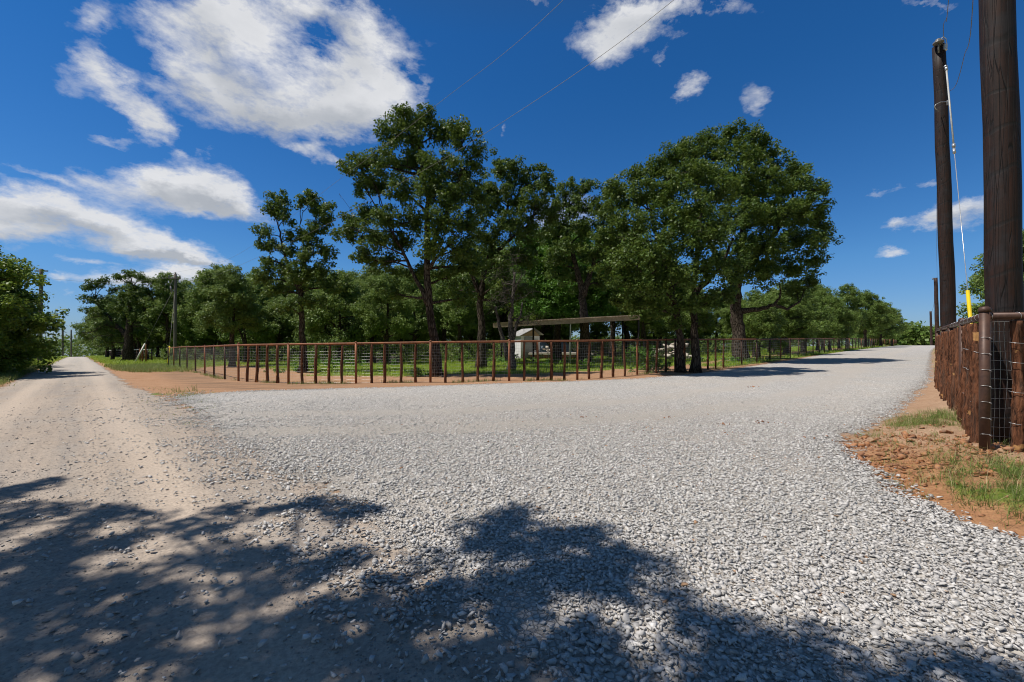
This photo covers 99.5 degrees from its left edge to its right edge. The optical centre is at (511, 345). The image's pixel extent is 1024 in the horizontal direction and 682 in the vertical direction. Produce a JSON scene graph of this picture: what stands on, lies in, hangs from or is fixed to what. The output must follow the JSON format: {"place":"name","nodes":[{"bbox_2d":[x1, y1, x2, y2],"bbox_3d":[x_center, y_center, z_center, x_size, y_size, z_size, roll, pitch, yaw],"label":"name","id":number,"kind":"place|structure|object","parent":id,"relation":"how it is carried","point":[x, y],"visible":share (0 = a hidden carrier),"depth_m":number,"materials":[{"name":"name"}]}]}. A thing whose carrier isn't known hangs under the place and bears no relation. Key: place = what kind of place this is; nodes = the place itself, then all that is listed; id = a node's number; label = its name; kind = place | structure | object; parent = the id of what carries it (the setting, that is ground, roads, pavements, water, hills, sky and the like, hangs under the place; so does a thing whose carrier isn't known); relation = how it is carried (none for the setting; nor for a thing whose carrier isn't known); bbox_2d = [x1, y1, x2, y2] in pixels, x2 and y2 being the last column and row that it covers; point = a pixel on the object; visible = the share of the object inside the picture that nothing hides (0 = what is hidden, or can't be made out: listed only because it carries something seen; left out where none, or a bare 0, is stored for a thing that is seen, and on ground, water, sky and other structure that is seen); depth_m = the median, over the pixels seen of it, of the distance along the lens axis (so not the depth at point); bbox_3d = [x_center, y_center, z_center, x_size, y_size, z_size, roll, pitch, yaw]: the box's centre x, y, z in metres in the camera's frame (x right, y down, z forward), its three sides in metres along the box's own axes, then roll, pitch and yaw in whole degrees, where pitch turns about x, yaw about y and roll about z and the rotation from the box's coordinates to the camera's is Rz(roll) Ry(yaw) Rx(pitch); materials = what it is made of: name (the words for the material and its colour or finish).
{"place":"outdoors","nodes":[
{"label":"outdoors","id":0,"kind":"place"},
{"bbox_2d":[0,357,606,681],"bbox_3d":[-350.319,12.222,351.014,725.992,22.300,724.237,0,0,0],"label":"dirt road","id":1,"kind":"structure","parent":0,"point":[242,616],"depth_m":2.39,"materials":[{"name":"beige soil"}]},
{"bbox_2d":[0,406,274,464],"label":"pebbles","id":2,"kind":"object","parent":1,"relation":"on","point":[109,433],"visible":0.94,"depth_m":6.21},
{"bbox_2d":[0,464,623,681],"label":"pebbles","id":3,"kind":"object","parent":1,"relation":"on","point":[69,670],"visible":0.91,"depth_m":2.41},
{"bbox_2d":[26,394,923,435],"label":"gravel","id":4,"kind":"structure","parent":1,"relation":"on","point":[887,408],"depth_m":7.32,"materials":[{"name":"grey gravel"}]},
{"bbox_2d":[94,370,933,400],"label":"gravel","id":5,"kind":"structure","parent":1,"relation":"on","point":[896,390],"depth_m":11.33,"materials":[{"name":"grey gravel"}]},
{"bbox_2d":[155,353,770,376],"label":"grass","id":6,"kind":"structure","parent":0,"point":[468,368],"depth_m":24.20,"materials":[{"name":"green plant"}]},
{"bbox_2d":[0,432,971,524],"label":"gravel","id":7,"kind":"structure","parent":0,"point":[922,505],"depth_m":4.02,"materials":[{"name":"grey gravel"}]},
{"bbox_2d":[0,345,1023,602],"bbox_3d":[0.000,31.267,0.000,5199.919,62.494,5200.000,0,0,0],"label":"ground","id":8,"kind":"structure","parent":0,"point":[922,401],"depth_m":12.16,"materials":[{"name":"soil"}]},
{"bbox_2d":[0,287,32,346],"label":"verge tree","id":9,"kind":"object","parent":8,"relation":"on","point":[4,338],"visible":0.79,"depth_m":19.18,"materials":[{"name":"green plant"}]},
{"bbox_2d":[0,245,51,358],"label":"verge tree","id":10,"kind":"object","parent":8,"relation":"on","point":[14,273],"visible":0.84,"depth_m":19.79,"materials":[{"name":"green plant"}]},
{"bbox_2d":[0,271,53,322],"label":"verge tree","id":11,"kind":"object","parent":8,"relation":"on","point":[31,302],"visible":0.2,"depth_m":22.68,"materials":[{"name":"green plant"}]},
{"bbox_2d":[0,259,69,374],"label":"verge tree","id":12,"kind":"object","parent":8,"relation":"on","point":[49,324],"visible":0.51,"depth_m":22.42,"materials":[{"name":"green plant"}]},
{"bbox_2d":[69,303,122,356],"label":"tree","id":13,"kind":"object","parent":8,"relation":"on","point":[79,326],"visible":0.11,"depth_m":71.11,"materials":[{"name":"green plant"}]},
{"bbox_2d":[0,362,196,391],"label":"grass","id":14,"kind":"structure","parent":8,"relation":"on","point":[13,374],"depth_m":24.42,"materials":[{"name":"green plant"}]},
{"bbox_2d":[88,294,126,359],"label":"tree","id":15,"kind":"object","parent":8,"relation":"on","point":[122,323],"visible":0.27,"depth_m":51.85,"materials":[{"name":"green plant"}]},
{"bbox_2d":[75,269,162,360],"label":"oak tree","id":16,"kind":"object","parent":8,"relation":"on","point":[126,333],"visible":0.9,"depth_m":46.74,"materials":[{"name":"green plant"}]},
{"bbox_2d":[15,355,226,367],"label":"grass","id":17,"kind":"structure","parent":8,"relation":"on","point":[102,359],"depth_m":43.10,"materials":[{"name":"green plant"}]},
{"bbox_2d":[105,349,151,359],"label":"ranch fence","id":18,"kind":"object","parent":8,"relation":"on","point":[120,354],"visible":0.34,"depth_m":54.74,"materials":[{"name":"metal"}]},
{"bbox_2d":[107,284,151,353],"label":"tree","id":19,"kind":"object","parent":8,"relation":"on","point":[138,342],"visible":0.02,"depth_m":55.08,"materials":[{"name":"green plant"}]},
{"bbox_2d":[133,300,160,357],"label":"tree","id":20,"kind":"object","parent":8,"relation":"on","point":[147,341],"visible":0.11,"depth_m":53.60,"materials":[{"name":"green plant"}]},
{"bbox_2d":[134,337,162,356],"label":"roadside tree","id":21,"kind":"object","parent":8,"relation":"on","point":[154,347],"visible":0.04,"depth_m":62.69,"materials":[{"name":"green plant"}]},
{"bbox_2d":[137,271,193,359],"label":"tree","id":22,"kind":"object","parent":8,"relation":"on","point":[161,287],"visible":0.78,"depth_m":46.64,"materials":[{"name":"green plant"}]},
{"bbox_2d":[168,272,180,360],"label":"utility pole","id":23,"kind":"object","parent":8,"relation":"on","point":[175,277],"visible":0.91,"depth_m":41.90,"materials":[{"name":"brown wood"}]},
{"bbox_2d":[180,0,562,271],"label":"power line","id":24,"kind":"object","parent":23,"relation":"attached to","point":[433,107],"visible":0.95,"depth_m":11.80,"materials":[{"name":"metal"}]},
{"bbox_2d":[175,0,673,293],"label":"power line","id":25,"kind":"object","parent":23,"relation":"attached to","point":[489,130],"visible":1,"depth_m":10.09,"materials":[{"name":"metal"}]},
{"bbox_2d":[142,387,217,424],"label":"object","id":26,"kind":"structure","parent":8,"relation":"on","point":[180,396],"depth_m":11.14,"materials":[{"name":"grey gravel"}]},
{"bbox_2d":[160,294,211,357],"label":"tree","id":27,"kind":"object","parent":8,"relation":"on","point":[172,330],"visible":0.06,"depth_m":47.45,"materials":[{"name":"green plant"}]},
{"bbox_2d":[168,319,210,359],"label":"thicket tree","id":28,"kind":"object","parent":8,"relation":"on","point":[185,341],"visible":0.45,"depth_m":46.31,"materials":[{"name":"green plant"}]},
{"bbox_2d":[169,268,220,358],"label":"tree","id":29,"kind":"object","parent":8,"relation":"on","point":[193,301],"visible":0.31,"depth_m":45.39,"materials":[{"name":"green plant"}]},
{"bbox_2d":[181,298,217,345],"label":"tree","id":30,"kind":"object","parent":8,"relation":"on","point":[210,342],"visible":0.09,"depth_m":46.37,"materials":[{"name":"green plant"}]},
{"bbox_2d":[186,263,228,359],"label":"tree","id":31,"kind":"object","parent":8,"relation":"on","point":[206,276],"visible":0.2,"depth_m":45.20,"materials":[{"name":"green plant"}]},
{"bbox_2d":[190,294,245,360],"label":"tree","id":32,"kind":"object","parent":8,"relation":"on","point":[198,332],"visible":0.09,"depth_m":44.53,"materials":[{"name":"green plant"}]},
{"bbox_2d":[192,263,266,366],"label":"tree","id":33,"kind":"object","parent":8,"relation":"on","point":[234,290],"visible":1,"depth_m":29.56,"materials":[{"name":"green plant"}]},
{"bbox_2d":[221,293,269,362],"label":"tree","id":34,"kind":"object","parent":8,"relation":"on","point":[252,334],"visible":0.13,"depth_m":37.89,"materials":[{"name":"green plant"}]},
{"bbox_2d":[211,276,298,360],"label":"tree","id":35,"kind":"object","parent":8,"relation":"on","point":[251,339],"visible":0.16,"depth_m":40.77,"materials":[{"name":"green plant"}]},
{"bbox_2d":[254,295,298,360],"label":"tree","id":36,"kind":"object","parent":8,"relation":"on","point":[272,334],"visible":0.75,"depth_m":39.02,"materials":[{"name":"green plant"}]},
{"bbox_2d":[274,267,320,350],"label":"tree","id":37,"kind":"object","parent":8,"relation":"on","point":[308,292],"visible":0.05,"depth_m":50.62,"materials":[{"name":"green plant"}]},
{"bbox_2d":[248,188,347,372],"bbox_3d":[-10.480,-3.190,21.260,5.027,9.164,2.095,0,0,0],"label":"oak tree","id":38,"kind":"object","parent":8,"relation":"on","point":[277,209],"visible":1,"depth_m":21.30,"materials":[{"name":"green plant"}]},
{"bbox_2d":[289,289,357,359],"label":"tree","id":39,"kind":"object","parent":8,"relation":"on","point":[295,321],"visible":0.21,"depth_m":36.99,"materials":[{"name":"green plant"}]},
{"bbox_2d":[296,267,382,360],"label":"tree","id":40,"kind":"object","parent":8,"relation":"on","point":[343,330],"visible":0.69,"depth_m":30.94,"materials":[{"name":"green plant"}]},
{"bbox_2d":[332,264,391,355],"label":"tree","id":41,"kind":"object","parent":8,"relation":"on","point":[365,275],"visible":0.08,"depth_m":41.45,"materials":[{"name":"green plant"}]},
{"bbox_2d":[349,280,383,357],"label":"tree","id":42,"kind":"object","parent":8,"relation":"on","point":[364,288],"visible":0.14,"depth_m":37.41,"materials":[{"name":"green plant"}]},
{"bbox_2d":[346,272,417,363],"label":"tree","id":43,"kind":"object","parent":8,"relation":"on","point":[376,321],"visible":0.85,"depth_m":29.16,"materials":[{"name":"green plant"}]},
{"bbox_2d":[327,101,492,376],"bbox_3d":[-4.185,-4.377,17.626,6.784,11.340,4.238,0,0,0],"label":"oak tree","id":44,"kind":"object","parent":8,"relation":"on","point":[432,185],"visible":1,"depth_m":17.60,"materials":[{"name":"green plant"}]},
{"bbox_2d":[379,271,443,359],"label":"tree","id":45,"kind":"object","parent":8,"relation":"on","point":[420,322],"visible":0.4,"depth_m":35.31,"materials":[{"name":"green plant"}]},
{"bbox_2d":[424,262,466,354],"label":"tree","id":46,"kind":"object","parent":8,"relation":"on","point":[444,330],"visible":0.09,"depth_m":39.44,"materials":[{"name":"green plant"}]},
{"bbox_2d":[43,332,851,356],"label":"woods","id":47,"kind":"object","parent":8,"relation":"on","point":[91,351],"visible":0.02,"depth_m":235.69,"materials":[{"name":"green plant"}]},
{"bbox_2d":[433,272,488,361],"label":"tree","id":48,"kind":"object","parent":8,"relation":"on","point":[456,316],"visible":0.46,"depth_m":31.80,"materials":[{"name":"green plant"}]},
{"bbox_2d":[160,335,765,364],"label":"undergrowth","id":49,"kind":"object","parent":8,"relation":"on","point":[424,354],"visible":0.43,"depth_m":37.59,"materials":[{"name":"green plant"}]},
{"bbox_2d":[418,251,507,355],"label":"tree","id":50,"kind":"object","parent":8,"relation":"on","point":[452,332],"visible":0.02,"depth_m":44.12,"materials":[{"name":"green plant"}]},
{"bbox_2d":[189,362,757,384],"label":"weeds","id":51,"kind":"object","parent":8,"relation":"on","point":[392,381],"visible":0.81,"depth_m":15.09,"materials":[{"name":"green plant"}]},
{"bbox_2d":[469,318,503,353],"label":"thicket tree","id":52,"kind":"object","parent":8,"relation":"on","point":[494,332],"visible":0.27,"depth_m":43.29,"materials":[{"name":"green plant"}]},
{"bbox_2d":[432,147,565,368],"bbox_3d":[-0.879,-4.316,22.353,7.282,11.182,3.608,0,0,6],"label":"oak tree","id":53,"kind":"object","parent":8,"relation":"on","point":[506,168],"visible":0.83,"depth_m":22.15,"materials":[{"name":"green plant"}]},
{"bbox_2d":[461,244,546,355],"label":"tree","id":54,"kind":"object","parent":8,"relation":"on","point":[490,316],"visible":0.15,"depth_m":42.07,"materials":[{"name":"green plant"}]},
{"bbox_2d":[264,345,759,376],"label":"weeds","id":55,"kind":"object","parent":8,"relation":"on","point":[640,351],"visible":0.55,"depth_m":23.83,"materials":[{"name":"green plant"}]},
{"bbox_2d":[475,245,553,369],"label":"tree","id":56,"kind":"object","parent":8,"relation":"on","point":[511,330],"visible":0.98,"depth_m":20.13,"materials":[{"name":"green plant"}]},
{"bbox_2d":[515,328,543,357],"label":"garden shed","id":57,"kind":"structure","parent":8,"relation":"on","point":[525,334],"depth_m":35.94,"materials":[{"name":"white"}]},
{"bbox_2d":[524,337,531,357],"bbox_3d":[1.343,0.226,35.841,0.750,1.850,0.050,0,0,-24],"label":"door","id":58,"kind":"structure","parent":57,"relation":"in","point":[527,344],"depth_m":35.79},
{"bbox_2d":[168,338,896,383],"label":"pipe fence","id":59,"kind":"object","parent":8,"relation":"on","point":[384,350],"visible":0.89,"depth_m":15.37,"materials":[{"name":"rusted steel"},{"name":"galvanised wire"}]},
{"bbox_2d":[491,239,590,339],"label":"tree","id":60,"kind":"object","parent":8,"relation":"on","point":[564,328],"visible":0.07,"depth_m":41.53,"materials":[{"name":"green plant"}]},
{"bbox_2d":[544,312,574,346],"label":"thicket tree","id":61,"kind":"object","parent":8,"relation":"on","point":[549,332],"visible":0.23,"depth_m":45.92,"materials":[{"name":"green plant"}]},
{"bbox_2d":[528,352,592,359],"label":"concrete slab","id":62,"kind":"structure","parent":8,"relation":"on","point":[545,354],"depth_m":33.64,"materials":[{"name":"concrete"}]},
{"bbox_2d":[503,225,625,360],"bbox_3d":[3.686,-3.735,30.157,9.038,9.825,5.083,0,0,0],"label":"vine covered tree","id":63,"kind":"object","parent":8,"relation":"on","point":[543,302],"visible":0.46,"depth_m":29.36,"materials":[{"name":"green plant"}]},
{"bbox_2d":[493,315,639,363],"bbox_3d":[3.214,-0.046,27.219,8.503,3.535,4.261,0,0,2],"label":"open shelter","id":64,"kind":"object","parent":8,"relation":"on","point":[623,319],"visible":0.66,"depth_m":25.15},
{"bbox_2d":[534,173,627,363],"bbox_3d":[4.238,-4.594,26.463,5.991,11.583,4.026,0,0,0],"label":"oak tree","id":65,"kind":"object","parent":8,"relation":"on","point":[573,194],"visible":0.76,"depth_m":26.26,"materials":[{"name":"green plant"}]},
{"bbox_2d":[578,325,609,352],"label":"thicket tree","id":66,"kind":"object","parent":8,"relation":"on","point":[597,333],"visible":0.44,"depth_m":53.84,"materials":[{"name":"green plant"}]},
{"bbox_2d":[576,234,659,357],"bbox_3d":[8.312,-4.098,35.530,7.632,10.697,8.806,0,0,43],"label":"tree","id":67,"kind":"object","parent":8,"relation":"on","point":[612,328],"visible":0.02,"depth_m":35.75,"materials":[{"name":"green plant"}]},
{"bbox_2d":[591,228,681,353],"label":"tree","id":68,"kind":"object","parent":8,"relation":"on","point":[619,324],"visible":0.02,"depth_m":44.30,"materials":[{"name":"green plant"}]},
{"bbox_2d":[630,327,656,352],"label":"thicket tree","id":69,"kind":"object","parent":8,"relation":"on","point":[649,336],"visible":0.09,"depth_m":47.55,"materials":[{"name":"green plant"}]},
{"bbox_2d":[624,273,670,355],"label":"tree","id":70,"kind":"object","parent":8,"relation":"on","point":[642,325],"visible":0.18,"depth_m":33.82,"materials":[{"name":"green plant"}]},
{"bbox_2d":[626,295,684,347],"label":"tree","id":71,"kind":"object","parent":8,"relation":"on","point":[659,332],"visible":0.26,"depth_m":38.92,"materials":[{"name":"green plant"}]},
{"bbox_2d":[584,133,756,372],"bbox_3d":[6.483,-3.966,17.649,7.142,10.260,5.732,0,0,0],"label":"oak tree","id":72,"kind":"object","parent":8,"relation":"on","point":[700,224],"visible":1,"depth_m":16.77,"materials":[{"name":"green plant"}]},
{"bbox_2d":[667,329,706,351],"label":"thicket tree","id":73,"kind":"object","parent":8,"relation":"on","point":[686,335],"visible":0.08,"depth_m":51.77,"materials":[{"name":"green plant"}]},
{"bbox_2d":[681,289,717,354],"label":"tree","id":74,"kind":"object","parent":8,"relation":"on","point":[702,315],"visible":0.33,"depth_m":35.66,"materials":[{"name":"green plant"}]},
{"bbox_2d":[699,289,727,346],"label":"tree","id":75,"kind":"object","parent":8,"relation":"on","point":[718,327],"visible":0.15,"depth_m":47.16,"materials":[{"name":"green plant"}]},
{"bbox_2d":[719,298,745,334],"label":"tree","id":76,"kind":"object","parent":8,"relation":"on","point":[725,322],"visible":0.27,"depth_m":40.16,"materials":[{"name":"green plant"}]},
{"bbox_2d":[729,288,768,356],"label":"tree","id":77,"kind":"object","parent":8,"relation":"on","point":[754,295],"visible":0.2,"depth_m":33.88,"materials":[{"name":"green plant"}]},
{"bbox_2d":[655,117,844,361],"bbox_3d":[14.451,-6.069,25.414,11.223,14.370,6.848,0,0,-19],"label":"oak tree","id":78,"kind":"object","parent":8,"relation":"on","point":[750,210],"visible":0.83,"depth_m":24.07,"materials":[{"name":"green plant"}]},
{"bbox_2d":[731,298,788,358],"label":"roadside oak","id":79,"kind":"object","parent":8,"relation":"on","point":[755,323],"visible":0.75,"depth_m":29.22,"materials":[{"name":"green plant"}]},
{"bbox_2d":[768,294,823,354],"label":"roadside oak","id":80,"kind":"object","parent":8,"relation":"on","point":[805,327],"visible":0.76,"depth_m":35.12,"materials":[{"name":"green plant"}]},
{"bbox_2d":[755,278,838,352],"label":"tree","id":81,"kind":"object","parent":8,"relation":"on","point":[823,316],"visible":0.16,"depth_m":36.68,"materials":[{"name":"green plant"}]},
{"bbox_2d":[801,285,821,351],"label":"tree","id":82,"kind":"object","parent":8,"relation":"on","point":[815,304],"visible":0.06,"depth_m":45.35,"materials":[{"name":"green plant"}]},
{"bbox_2d":[810,284,834,349],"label":"tree","id":83,"kind":"object","parent":8,"relation":"on","point":[819,286],"visible":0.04,"depth_m":51.52,"materials":[{"name":"green plant"}]},
{"bbox_2d":[813,287,835,350],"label":"roadside oak","id":84,"kind":"object","parent":8,"relation":"on","point":[822,293],"visible":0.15,"depth_m":49.69,"materials":[{"name":"green plant"}]},
{"bbox_2d":[814,295,861,348],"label":"tree","id":85,"kind":"object","parent":8,"relation":"on","point":[838,324],"visible":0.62,"depth_m":46.96,"materials":[{"name":"green plant"}]},
{"bbox_2d":[832,283,867,349],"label":"roadside oak","id":86,"kind":"object","parent":8,"relation":"on","point":[851,296],"visible":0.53,"depth_m":54.21,"materials":[{"name":"green plant"}]},
{"bbox_2d":[851,289,897,346],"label":"roadside oak","id":87,"kind":"object","parent":8,"relation":"on","point":[876,318],"visible":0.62,"depth_m":64.60,"materials":[{"name":"green plant"}]},
{"bbox_2d":[866,302,903,345],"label":"roadside oak","id":88,"kind":"object","parent":8,"relation":"on","point":[892,333],"visible":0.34,"depth_m":74.90,"materials":[{"name":"green plant"}]},
{"bbox_2d":[882,308,913,345],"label":"roadside oak","id":89,"kind":"object","parent":8,"relation":"on","point":[904,324],"visible":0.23,"depth_m":82.87,"materials":[{"name":"green plant"}]},
{"bbox_2d":[850,319,958,345],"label":"woods","id":90,"kind":"object","parent":8,"relation":"on","point":[915,334],"visible":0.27,"depth_m":130.54,"materials":[{"name":"green plant"}]},
{"bbox_2d":[932,278,938,335],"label":"utility pole","id":91,"kind":"object","parent":8,"relation":"on","point":[936,309],"visible":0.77,"depth_m":53.87,"materials":[{"name":"brown wood"}]},
{"bbox_2d":[932,37,956,329],"bbox_3d":[12.167,-3.658,12.266,0.909,9.973,0.370,0,0,-10],"label":"utility pole","id":92,"kind":"object","parent":8,"relation":"on","point":[947,279],"visible":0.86,"depth_m":12.19,"materials":[{"name":"brown wood"}]},
{"bbox_2d":[945,66,971,323],"bbox_3d":[11.227,-3.392,10.875,0.072,8.826,3.167,0,0,36],"label":"guy wire","id":93,"kind":"object","parent":92,"relation":"attached to","point":[968,300],"visible":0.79,"depth_m":11.12,"materials":[{"name":"metal"}]},
{"bbox_2d":[934,306,1023,451],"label":"corner fence","id":94,"kind":"object","parent":8,"relation":"on","point":[962,377],"visible":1,"depth_m":4.78,"materials":[{"name":"metal"}]},
{"bbox_2d":[956,230,1023,322],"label":"pasture oak","id":95,"kind":"object","parent":8,"relation":"on","point":[978,284],"visible":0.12,"depth_m":25.10,"materials":[{"name":"green plant"}]},
{"bbox_2d":[978,0,1023,444],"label":"utility pole","id":96,"kind":"object","parent":8,"relation":"on","point":[1002,186],"visible":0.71,"depth_m":4.77,"materials":[{"name":"brown wood"}]},
{"bbox_2d":[0,0,1023,356],"label":"sky","id":97,"kind":"structure","parent":0,"point":[148,136],"materials":[{"name":"blue"}]},
{"bbox_2d":[12,517,1023,681],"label":"gravel","id":98,"kind":"structure","parent":0,"point":[876,620],"depth_m":2.15,"materials":[{"name":"grey gravel"}]},
{"bbox_2d":[168,345,1023,681],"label":"gravel road","id":99,"kind":"structure","parent":0,"point":[900,363],"depth_m":3.96,"materials":[{"name":"grey gravel"}]},
{"bbox_2d":[842,414,1023,534],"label":"soil clods","id":100,"kind":"object","parent":99,"relation":"on","point":[897,452],"visible":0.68,"depth_m":4.46,"materials":[{"name":"soil"}]},
{"bbox_2d":[851,420,1023,528],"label":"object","id":101,"kind":"structure","parent":99,"relation":"on","point":[934,434],"depth_m":4.32,"materials":[{"name":"plant"}]},
{"bbox_2d":[617,345,886,364],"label":"grass","id":102,"kind":"structure","parent":0,"point":[726,354],"depth_m":40.83,"materials":[{"name":"green plant"}]},
{"bbox_2d":[876,403,1023,524],"bbox_3d":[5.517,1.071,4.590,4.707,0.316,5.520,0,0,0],"label":"grass","id":103,"kind":"structure","parent":0,"point":[942,416],"depth_m":3.74,"materials":[{"name":"green plant"}]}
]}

